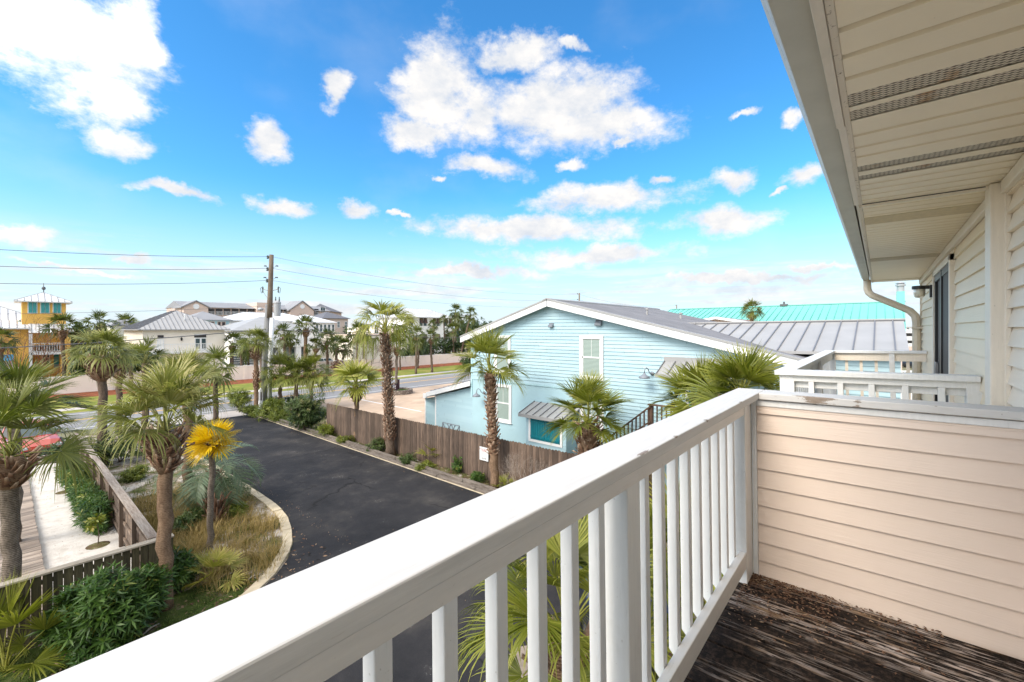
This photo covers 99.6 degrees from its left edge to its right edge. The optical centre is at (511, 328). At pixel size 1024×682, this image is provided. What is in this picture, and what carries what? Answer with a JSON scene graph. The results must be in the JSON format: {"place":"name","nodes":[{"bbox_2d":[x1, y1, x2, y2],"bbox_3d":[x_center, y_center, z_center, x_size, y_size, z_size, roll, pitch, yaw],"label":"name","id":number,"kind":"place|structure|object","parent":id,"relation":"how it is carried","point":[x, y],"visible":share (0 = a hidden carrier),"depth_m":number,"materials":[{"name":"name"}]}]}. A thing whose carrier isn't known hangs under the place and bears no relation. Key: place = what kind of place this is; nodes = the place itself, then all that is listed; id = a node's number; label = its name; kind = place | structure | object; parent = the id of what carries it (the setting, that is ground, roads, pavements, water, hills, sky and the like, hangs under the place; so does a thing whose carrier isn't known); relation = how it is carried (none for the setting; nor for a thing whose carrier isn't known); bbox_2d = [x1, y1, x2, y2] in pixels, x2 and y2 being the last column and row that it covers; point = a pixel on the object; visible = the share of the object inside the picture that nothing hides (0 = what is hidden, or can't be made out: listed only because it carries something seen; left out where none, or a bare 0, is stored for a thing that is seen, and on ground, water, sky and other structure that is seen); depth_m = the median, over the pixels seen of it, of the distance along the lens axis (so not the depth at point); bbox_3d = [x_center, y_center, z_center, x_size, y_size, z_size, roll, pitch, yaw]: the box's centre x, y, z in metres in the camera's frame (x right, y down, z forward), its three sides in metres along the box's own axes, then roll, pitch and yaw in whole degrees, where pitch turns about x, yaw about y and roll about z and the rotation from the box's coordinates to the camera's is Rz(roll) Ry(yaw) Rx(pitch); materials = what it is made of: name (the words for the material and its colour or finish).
{"place":"outdoors","nodes":[
{"label":"outdoors","id":0,"kind":"place"},
{"bbox_2d":[0,283,75,376],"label":"house","id":1,"kind":"structure","parent":0,"point":[45,303],"depth_m":47.37,"materials":[{"name":"paint"}]},
{"bbox_2d":[29,463,124,590],"bbox_3d":[-15.149,6.286,14.835,16.700,0.001,1.600,0,0,40],"label":"sand bed","id":2,"kind":"object","parent":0,"point":[52,520],"visible":0.2,"depth_m":13.43,"materials":[{"name":"sand"}]},
{"bbox_2d":[52,462,90,490],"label":"oleander","id":3,"kind":"object","parent":2,"relation":"on","point":[69,478],"visible":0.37,"depth_m":16.11,"materials":[{"name":"green plant"}]},
{"bbox_2d":[70,490,114,536],"bbox_3d":[-13.162,5.819,13.651,2.138,1.368,1.126,0,0,40],"label":"oleander","id":4,"kind":"object","parent":2,"relation":"on","point":[98,504],"visible":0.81,"depth_m":13.43,"materials":[{"name":"green plant"}]},
{"bbox_2d":[83,513,109,549],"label":"sapling","id":5,"kind":"object","parent":2,"relation":"on","point":[92,521],"visible":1,"depth_m":12.50,"materials":[{"name":"green plant"}]},
{"bbox_2d":[75,432,156,562],"bbox_3d":[-14.269,5.570,15.098,15.600,1.460,0.200,0,0,40],"label":"wooden fence","id":6,"kind":"object","parent":2,"relation":"on","point":[130,523],"visible":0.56,"depth_m":12.49,"materials":[{"name":"brown wood"}]},
{"bbox_2d":[0,570,264,681],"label":"shaded soil","id":7,"kind":"structure","parent":0,"point":[9,677],"depth_m":9.53,"materials":[{"name":"soil"}]},
{"bbox_2d":[0,603,57,659],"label":"saw palmetto","id":8,"kind":"object","parent":7,"relation":"on","point":[18,647],"visible":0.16,"depth_m":8.16,"materials":[{"name":"green plant"}]},
{"bbox_2d":[25,573,106,651],"bbox_3d":[-8.690,5.642,8.640,1.154,1.508,1.396,0,0,40],"label":"oleander","id":9,"kind":"object","parent":7,"relation":"on","point":[68,594],"visible":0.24,"depth_m":8.37,"materials":[{"name":"green plant"}]},
{"bbox_2d":[62,633,127,667],"bbox_3d":[-7.767,6.062,8.109,0.750,0.604,0.993,0,0,40],"label":"shrub","id":10,"kind":"object","parent":7,"relation":"on","point":[82,655],"visible":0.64,"depth_m":7.97,"materials":[{"name":"green plant"}]},
{"bbox_2d":[48,559,159,664],"bbox_3d":[-7.841,5.448,8.444,1.547,1.838,1.368,0,0,-7],"label":"oleander","id":11,"kind":"object","parent":7,"relation":"on","point":[96,615],"visible":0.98,"depth_m":8.20,"materials":[{"name":"green plant"}]},
{"bbox_2d":[0,566,262,681],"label":"ground cover","id":12,"kind":"object","parent":7,"relation":"on","point":[172,620],"visible":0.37,"depth_m":9.49,"materials":[{"name":"plant"}]},
{"bbox_2d":[112,562,178,620],"bbox_3d":[-7.793,5.631,9.056,1.144,1.389,1.524,0,0,15],"label":"oleander","id":13,"kind":"object","parent":7,"relation":"on","point":[155,580],"visible":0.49,"depth_m":9.14,"materials":[{"name":"green plant"}]},
{"bbox_2d":[76,351,237,612],"bbox_3d":[-7.784,3.404,9.699,3.198,5.818,2.942,0,0,40],"label":"palm tree","id":14,"kind":"object","parent":7,"relation":"on","point":[162,450],"visible":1,"depth_m":9.54,"materials":[{"name":"green plant"}]},
{"bbox_2d":[5,428,292,658],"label":"planted bed soil","id":15,"kind":"structure","parent":0,"point":[117,467],"depth_m":16.74,"materials":[{"name":"soil"}]},
{"bbox_2d":[0,480,44,646],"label":"boardwalk","id":16,"kind":"structure","parent":15,"relation":"on","point":[32,556],"depth_m":12.54,"materials":[{"name":"brown wood"}]},
{"bbox_2d":[0,566,74,681],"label":"saw palmetto","id":17,"kind":"object","parent":15,"relation":"on","point":[10,618],"visible":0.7,"depth_m":7.94,"materials":[{"name":"green plant"}]},
{"bbox_2d":[0,351,111,541],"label":"palm tree","id":18,"kind":"object","parent":15,"relation":"on","point":[15,374],"visible":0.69,"depth_m":12.73,"materials":[{"name":"green plant"}]},
{"bbox_2d":[0,372,112,622],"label":"palm tree","id":19,"kind":"object","parent":15,"relation":"on","point":[15,471],"visible":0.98,"depth_m":9.03,"materials":[{"name":"green plant"}]},
{"bbox_2d":[64,474,100,510],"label":"oleander","id":20,"kind":"object","parent":15,"relation":"on","point":[73,499],"visible":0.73,"depth_m":14.93,"materials":[{"name":"green plant"}]},
{"bbox_2d":[0,533,173,658],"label":"wooden fence","id":21,"kind":"object","parent":15,"relation":"on","point":[133,556],"visible":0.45,"depth_m":8.81,"materials":[{"name":"brown wood"}]},
{"bbox_2d":[61,326,142,464],"bbox_3d":[-18.880,2.928,19.975,2.897,6.763,2.933,0,0,40],"label":"palm tree","id":22,"kind":"object","parent":15,"relation":"on","point":[101,367],"visible":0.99,"depth_m":19.82,"materials":[{"name":"green plant"}]},
{"bbox_2d":[86,335,143,433],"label":"palm tree","id":23,"kind":"object","parent":15,"relation":"on","point":[118,389],"visible":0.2,"depth_m":25.88,"materials":[{"name":"green plant"}]},
{"bbox_2d":[87,430,145,462],"bbox_3d":[-18.542,5.531,20.374,2.631,1.600,2.865,0,0,40],"label":"shrub","id":24,"kind":"object","parent":15,"relation":"on","point":[109,455],"visible":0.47,"depth_m":19.96,"materials":[{"name":"green plant"}]},
{"bbox_2d":[119,463,151,481],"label":"shrub","id":25,"kind":"object","parent":15,"relation":"on","point":[134,473],"visible":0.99,"depth_m":17.86,"materials":[{"name":"green plant"}]},
{"bbox_2d":[121,335,168,429],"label":"palm tree","id":26,"kind":"object","parent":15,"relation":"on","point":[142,347],"visible":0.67,"depth_m":24.90,"materials":[{"name":"green plant"}]},
{"bbox_2d":[157,544,201,593],"bbox_3d":[-8.101,5.828,10.448,1.145,1.297,1.147,0,0,40],"label":"oleander","id":27,"kind":"object","parent":15,"relation":"on","point":[182,558],"visible":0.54,"depth_m":10.40,"materials":[{"name":"green plant"}]},
{"bbox_2d":[147,344,227,494],"bbox_3d":[-12.311,3.419,16.495,2.776,5.780,2.664,0,0,13],"label":"palm tree","id":28,"kind":"object","parent":15,"relation":"on","point":[193,358],"visible":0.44,"depth_m":16.34,"materials":[{"name":"green plant"}]},
{"bbox_2d":[173,507,206,533],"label":"shrub","id":29,"kind":"object","parent":15,"relation":"on","point":[184,517],"visible":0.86,"depth_m":13.45,"materials":[{"name":"green plant"}]},
{"bbox_2d":[151,442,266,512],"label":"feather palm","id":30,"kind":"object","parent":15,"relation":"on","point":[219,485],"visible":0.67,"depth_m":14.58,"materials":[{"name":"green plant"}]},
{"bbox_2d":[182,417,242,552],"bbox_3d":[-8.540,4.393,12.276,1.633,3.837,1.612,0,0,40],"label":"palm tree","id":31,"kind":"object","parent":15,"relation":"on","point":[201,436],"visible":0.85,"depth_m":12.17,"materials":[{"name":"yellow plant"}]},
{"bbox_2d":[131,479,299,595],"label":"golden grass","id":32,"kind":"structure","parent":15,"relation":"on","point":[197,544],"depth_m":12.81,"materials":[{"name":"plant"}]},
{"bbox_2d":[182,544,249,592],"bbox_3d":[-7.420,5.944,10.777,1.868,1.005,1.723,0,0,40],"label":"saw palmetto","id":33,"kind":"object","parent":15,"relation":"on","point":[219,555],"visible":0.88,"depth_m":10.80,"materials":[{"name":"green plant"}]},
{"bbox_2d":[149,425,291,597],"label":"stone kerb","id":34,"kind":"structure","parent":15,"relation":"on","point":[286,534],"depth_m":12.93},
{"bbox_2d":[223,501,248,519],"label":"shrub","id":35,"kind":"object","parent":15,"relation":"on","point":[234,508],"visible":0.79,"depth_m":14.32,"materials":[{"name":"green plant"}]},
{"bbox_2d":[121,311,230,371],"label":"house","id":36,"kind":"structure","parent":0,"point":[174,324],"depth_m":55.99,"materials":[{"name":"beige paint"}]},
{"bbox_2d":[122,410,246,425],"bbox_3d":[-21.761,6.281,30.685,2.500,0.001,9.400,0,0,40],"label":"apron","id":37,"kind":"object","parent":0,"point":[227,414],"visible":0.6,"depth_m":31.35,"materials":[{"name":"concrete"}]},
{"bbox_2d":[236,323,275,405],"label":"palm tree","id":38,"kind":"object","parent":37,"relation":"on","point":[256,350],"visible":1,"depth_m":33.24,"materials":[{"name":"green plant"}]},
{"bbox_2d":[191,311,232,325],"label":"house","id":39,"kind":"structure","parent":0,"point":[215,319],"depth_m":79.66,"materials":[{"name":"beige paint"}]},
{"bbox_2d":[196,491,233,524],"bbox_3d":[-9.442,5.695,13.779,0.786,1.251,0.933,0,0,29],"label":"dead palm stump","id":40,"kind":"object","parent":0,"point":[218,504],"visible":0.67,"depth_m":13.74,"materials":[{"name":"brown plant"}]},
{"bbox_2d":[1,365,466,417],"bbox_3d":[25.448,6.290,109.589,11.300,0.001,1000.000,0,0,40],"label":"verge grass","id":41,"kind":"structure","parent":0,"point":[247,386],"depth_m":47.99,"materials":[{"name":"plant"}]},
{"bbox_2d":[406,324,426,373],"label":"palm tree","id":42,"kind":"object","parent":41,"relation":"on","point":[417,340],"visible":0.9,"depth_m":60.37,"materials":[{"name":"green plant"}]},
{"bbox_2d":[20,371,470,433],"bbox_3d":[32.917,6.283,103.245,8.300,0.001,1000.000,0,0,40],"label":"road","id":43,"kind":"structure","parent":0,"point":[417,384],"depth_m":41.38,"materials":[{"name":"asphalt"}]},
{"bbox_2d":[226,387,252,407],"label":"shrub","id":44,"kind":"object","parent":43,"relation":"on","point":[240,398],"visible":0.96,"depth_m":33.89,"materials":[{"name":"green plant"}]},
{"bbox_2d":[257,254,280,399],"bbox_3d":[-20.004,0.099,35.681,1.918,12.407,0.550,0,0,0],"label":"utility pole","id":45,"kind":"object","parent":43,"relation":"on","point":[268,309],"visible":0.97,"depth_m":35.53,"materials":[{"name":"brown wood"}]},
{"bbox_2d":[165,300,341,316],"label":"hotel","id":46,"kind":"structure","parent":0,"point":[297,308],"depth_m":125.47,"materials":[{"name":"beige paint"}]},
{"bbox_2d":[222,317,319,365],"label":"house","id":47,"kind":"structure","parent":0,"point":[244,325],"depth_m":76.77,"materials":[{"name":"white paint"}]},
{"bbox_2d":[321,325,413,359],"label":"cream wing","id":48,"kind":"structure","parent":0,"point":[374,331],"depth_m":81.76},
{"bbox_2d":[316,382,458,423],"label":"paver lot","id":49,"kind":"structure","parent":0,"point":[414,400],"depth_m":36.42,"materials":[{"name":"concrete"}]},
{"bbox_2d":[285,351,335,400],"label":"palm tree","id":50,"kind":"object","parent":49,"relation":"on","point":[311,360],"visible":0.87,"depth_m":33.74,"materials":[{"name":"green plant"}]},
{"bbox_2d":[393,387,412,394],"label":"stone planter","id":51,"kind":"object","parent":49,"relation":"on","point":[404,391],"visible":0.65,"depth_m":41.36,"materials":[{"name":"stone"}]},
{"bbox_2d":[390,336,409,382],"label":"palm tree","id":52,"kind":"object","parent":51,"relation":"in","point":[398,352],"visible":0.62,"depth_m":42.69,"materials":[{"name":"green plant"}]},
{"bbox_2d":[377,308,453,353],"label":"house","id":53,"kind":"structure","parent":0,"point":[424,316],"depth_m":108.37,"materials":[{"name":"white paint"}]},
{"bbox_2d":[171,415,667,681],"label":"driveway","id":54,"kind":"structure","parent":0,"point":[342,493],"depth_m":15.66,"materials":[{"name":"asphalt"}]},
{"bbox_2d":[192,343,238,419],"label":"palm tree","id":55,"kind":"object","parent":54,"relation":"on","point":[218,354],"visible":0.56,"depth_m":29.88,"materials":[{"name":"green plant"}]},
{"bbox_2d":[5,433,499,680],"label":"leaf litter","id":56,"kind":"object","parent":54,"relation":"on","point":[245,570],"visible":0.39,"depth_m":10.84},
{"bbox_2d":[0,0,919,329],"label":"sky","id":57,"kind":"structure","parent":0,"point":[642,153],"materials":[{"name":"blue"}]},
{"bbox_2d":[285,409,679,553],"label":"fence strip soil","id":58,"kind":"structure","parent":0,"point":[451,472],"depth_m":18.95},
{"bbox_2d":[253,398,287,420],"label":"shrub","id":59,"kind":"object","parent":58,"relation":"on","point":[268,406],"visible":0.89,"depth_m":29.89,"materials":[{"name":"green plant"}]},
{"bbox_2d":[266,351,319,397],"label":"palm tree","id":60,"kind":"object","parent":58,"relation":"on","point":[291,364],"visible":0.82,"depth_m":33.37,"materials":[{"name":"green plant"}]},
{"bbox_2d":[283,390,325,429],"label":"shrub","id":61,"kind":"object","parent":58,"relation":"on","point":[308,403],"visible":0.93,"depth_m":26.20,"materials":[{"name":"green plant"}]},
{"bbox_2d":[287,405,324,430],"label":"shrub","id":62,"kind":"object","parent":58,"relation":"on","point":[311,419],"visible":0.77,"depth_m":26.19,"materials":[{"name":"green plant"}]},
{"bbox_2d":[114,404,503,581],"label":"green grass","id":63,"kind":"structure","parent":58,"relation":"on","point":[313,426],"depth_m":17.64,"materials":[{"name":"plant"}]},
{"bbox_2d":[327,357,382,436],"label":"palm tree","id":64,"kind":"object","parent":58,"relation":"on","point":[355,388],"visible":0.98,"depth_m":23.94,"materials":[{"name":"green plant"}]},
{"bbox_2d":[236,407,497,494],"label":"curb","id":65,"kind":"structure","parent":58,"relation":"on","point":[474,486],"depth_m":19.85,"materials":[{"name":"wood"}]},
{"bbox_2d":[349,299,420,455],"bbox_3d":[-6.131,2.381,21.363,3.419,7.866,3.906,0,0,-16],"label":"palm tree","id":66,"kind":"object","parent":58,"relation":"on","point":[389,422],"visible":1,"depth_m":21.24,"materials":[{"name":"green plant"}]},
{"bbox_2d":[327,403,575,483],"bbox_3d":[-3.498,5.369,19.978,19.316,1.862,0.131,0,0,38],"label":"wooden fence","id":67,"kind":"object","parent":58,"relation":"on","point":[410,437],"visible":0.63,"depth_m":19.59,"materials":[{"name":"brown wood"}]},
{"bbox_2d":[449,323,528,487],"bbox_3d":[-0.847,3.033,16.863,3.485,6.558,3.428,0,0,40],"label":"palm tree","id":68,"kind":"object","parent":58,"relation":"on","point":[484,344],"visible":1,"depth_m":16.85,"materials":[{"name":"green plant"}]},
{"bbox_2d":[490,451,552,489],"bbox_3d":[0.689,5.351,15.644,3.123,1.962,2.625,0,0,40],"label":"bare shrub","id":69,"kind":"object","parent":58,"relation":"on","point":[510,464],"visible":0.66,"depth_m":16.04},
{"bbox_2d":[538,370,633,455],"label":"palm tree","id":70,"kind":"object","parent":58,"relation":"on","point":[584,392],"visible":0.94,"depth_m":14.28,"materials":[{"name":"green plant"}]},
{"bbox_2d":[57,348,911,680],"bbox_3d":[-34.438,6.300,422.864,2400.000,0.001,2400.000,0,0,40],"label":"ground","id":71,"kind":"structure","parent":0,"point":[225,366],"depth_m":26.29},
{"bbox_2d":[0,326,23,374],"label":"palm tree","id":72,"kind":"object","parent":71,"relation":"on","point":[9,333],"visible":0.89,"depth_m":40.07,"materials":[{"name":"green plant"}]},
{"bbox_2d":[1,314,96,369],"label":"bare tree","id":73,"kind":"object","parent":71,"relation":"on","point":[45,361],"visible":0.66,"depth_m":42.01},
{"bbox_2d":[37,310,83,375],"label":"palm tree","id":74,"kind":"object","parent":71,"relation":"on","point":[62,332],"visible":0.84,"depth_m":43.37,"materials":[{"name":"green plant"}]},
{"bbox_2d":[79,310,115,347],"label":"palm tree","id":75,"kind":"object","parent":71,"relation":"on","point":[102,315],"visible":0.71,"depth_m":45.59,"materials":[{"name":"green plant"}]},
{"bbox_2d":[7,353,470,395],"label":"garden wall","id":76,"kind":"structure","parent":71,"relation":"on","point":[85,383],"depth_m":53.83,"materials":[{"name":"beige paint"}]},
{"bbox_2d":[24,362,461,399],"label":"mulch bed","id":77,"kind":"object","parent":71,"relation":"on","point":[113,392],"visible":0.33,"depth_m":50.62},
{"bbox_2d":[289,314,321,357],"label":"palm tree","id":78,"kind":"object","parent":77,"relation":"on","point":[300,331],"visible":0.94,"depth_m":57.31,"materials":[{"name":"green plant"}]},
{"bbox_2d":[315,326,340,367],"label":"palm tree","id":79,"kind":"object","parent":77,"relation":"on","point":[327,343],"visible":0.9,"depth_m":59.87,"materials":[{"name":"green plant"}]},
{"bbox_2d":[224,312,297,323],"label":"house","id":80,"kind":"structure","parent":71,"relation":"on","point":[243,316],"depth_m":92.47,"materials":[{"name":"white paint"}]},
{"bbox_2d":[258,348,301,405],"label":"palm tree","id":81,"kind":"object","parent":71,"relation":"on","point":[277,358],"visible":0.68,"depth_m":34.21,"materials":[{"name":"green plant"}]},
{"bbox_2d":[273,322,296,352],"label":"palm tree","id":82,"kind":"object","parent":71,"relation":"on","point":[284,339],"visible":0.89,"depth_m":58.64,"materials":[{"name":"green plant"}]},
{"bbox_2d":[291,314,336,354],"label":"house","id":83,"kind":"structure","parent":71,"relation":"on","point":[328,323],"depth_m":95.49,"materials":[{"name":"white paint"}]},
{"bbox_2d":[314,312,349,333],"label":"house","id":84,"kind":"structure","parent":71,"relation":"on","point":[342,322],"depth_m":125.89,"materials":[{"name":"beige paint"}]},
{"bbox_2d":[432,336,460,353],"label":"tree","id":85,"kind":"object","parent":71,"relation":"on","point":[448,348],"visible":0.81,"depth_m":82.03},
{"bbox_2d":[423,380,471,432],"bbox_3d":[-1.683,4.450,26.325,5.550,3.700,7.850,0,0,40],"label":"lean to","id":86,"kind":"object","parent":71,"relation":"on","point":[450,405],"visible":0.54,"depth_m":22.90,"materials":[{"name":"blue"}]},
{"bbox_2d":[458,514,683,681],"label":"palm tree","id":87,"kind":"object","parent":71,"relation":"on","point":[554,628],"visible":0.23,"depth_m":4.60,"materials":[{"name":"green plant"}]},
{"bbox_2d":[597,403,674,509],"bbox_3d":[5.092,4.304,14.752,6.938,4.209,1.220,0,0,40],"label":"outdoor stairs","id":88,"kind":"structure","parent":71,"relation":"on","point":[650,415],"depth_m":14.48,"materials":[{"name":"grey wood"}]},
{"bbox_2d":[460,298,813,492],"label":"blue house","id":89,"kind":"structure","parent":71,"relation":"on","point":[557,342],"depth_m":17.58,"materials":[{"name":"paint"}]},
{"bbox_2d":[494,335,510,372],"bbox_3d":[-0.466,1.185,20.251,1.090,1.750,0.085,0,0,40],"label":"window","id":90,"kind":"structure","parent":89,"relation":"in","point":[503,363],"depth_m":20.23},
{"bbox_2d":[495,384,511,423],"bbox_3d":[-0.432,3.495,20.252,1.100,1.790,0.085,0,0,40],"label":"window","id":91,"kind":"structure","parent":89,"relation":"in","point":[504,402],"depth_m":20.21,"materials":[{"name":"glass"}]},
{"bbox_2d":[579,336,603,379],"bbox_3d":[3.140,1.160,17.189,1.130,1.760,0.085,0,0,40],"label":"window","id":92,"kind":"structure","parent":89,"relation":"in","point":[591,348],"depth_m":17.20,"materials":[{"name":"glass"}]},
{"bbox_2d":[647,352,749,599],"bbox_3d":[4.247,3.369,9.630,2.294,5.887,2.404,0,0,40],"label":"palm tree","id":93,"kind":"object","parent":71,"relation":"on","point":[680,378],"visible":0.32,"depth_m":9.53,"materials":[{"name":"green plant"}]},
{"bbox_2d":[674,339,787,408],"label":"palm tree","id":94,"kind":"object","parent":71,"relation":"on","point":[753,369],"visible":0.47,"depth_m":8.36,"materials":[{"name":"green plant"}]},
{"bbox_2d":[738,297,765,320],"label":"palm tree","id":95,"kind":"object","parent":71,"relation":"on","point":[750,315],"visible":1,"depth_m":37.87,"materials":[{"name":"green plant"}]},
{"bbox_2d":[668,281,905,370],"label":"turquoise roof building","id":96,"kind":"structure","parent":71,"relation":"on","point":[841,311],"depth_m":44.88,"materials":[{"name":"metal"}]},
{"bbox_2d":[691,318,908,398],"bbox_3d":[10.969,2.973,18.197,8.160,6.655,10.060,0,0,40],"label":"blue annex","id":97,"kind":"object","parent":71,"relation":"on","point":[804,337],"visible":0.24,"depth_m":14.43,"materials":[{"name":"metal"}]},
{"bbox_2d":[684,575,1023,681],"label":"balcony deck","id":98,"kind":"structure","parent":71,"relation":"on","point":[734,649],"depth_m":1.92,"materials":[{"name":"brown wood"}]},
{"bbox_2d":[37,388,763,681],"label":"balcony railing","id":99,"kind":"object","parent":98,"relation":"on","point":[331,617],"visible":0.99,"depth_m":1.02,"materials":[{"name":"paint"}]},
{"bbox_2d":[723,572,945,677],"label":"leaf litter","id":100,"kind":"object","parent":98,"relation":"on","point":[757,577],"visible":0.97,"depth_m":2.21,"materials":[{"name":"plant"}]},
{"bbox_2d":[761,0,1023,406],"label":"beach house","id":101,"kind":"structure","parent":71,"relation":"on","point":[912,111],"depth_m":1.92,"materials":[{"name":"white wood"}]},
{"bbox_2d":[750,390,1023,660],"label":"balcony side wall","id":102,"kind":"structure","parent":101,"relation":"attached to","point":[909,511],"depth_m":2.13,"materials":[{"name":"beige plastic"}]},
{"bbox_2d":[932,253,955,402],"bbox_3d":[4.377,0.395,4.404,0.070,2.110,1.620,0,0,40],"label":"sliding door","id":103,"kind":"structure","parent":101,"relation":"in","point":[943,277],"depth_m":4.27,"materials":[{"name":"paint"}]},
{"bbox_2d":[649,474,723,678],"bbox_3d":[2.374,4.109,5.917,2.486,4.448,2.422,0,0,5],"label":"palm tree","id":104,"kind":"object","parent":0,"point":[651,552],"visible":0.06,"depth_m":5.59,"materials":[{"name":"green plant"}]},
{"label":"parking pad","id":105,"kind":"structure","parent":0,"visible":0},
{"bbox_2d":[0,419,63,454],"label":"parked car","id":106,"kind":"object","parent":105,"relation":"on","point":[51,439],"visible":0.31,"depth_m":21.49,"materials":[{"name":"red paint"}]},
{"bbox_3d":[4.007,3.840,4.749,1.155,4.900,4.387,-2,-1,40],"label":"balcony deck","id":107,"kind":"object","parent":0,"visible":0},
{"bbox_2d":[774,350,982,403],"bbox_3d":[3.971,0.859,4.761,1.164,1.078,4.300,-2,-1,40],"label":"balcony railing","id":108,"kind":"object","parent":107,"relation":"on","point":[817,373],"visible":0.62,"depth_m":3.28,"materials":[{"name":"white paint"}]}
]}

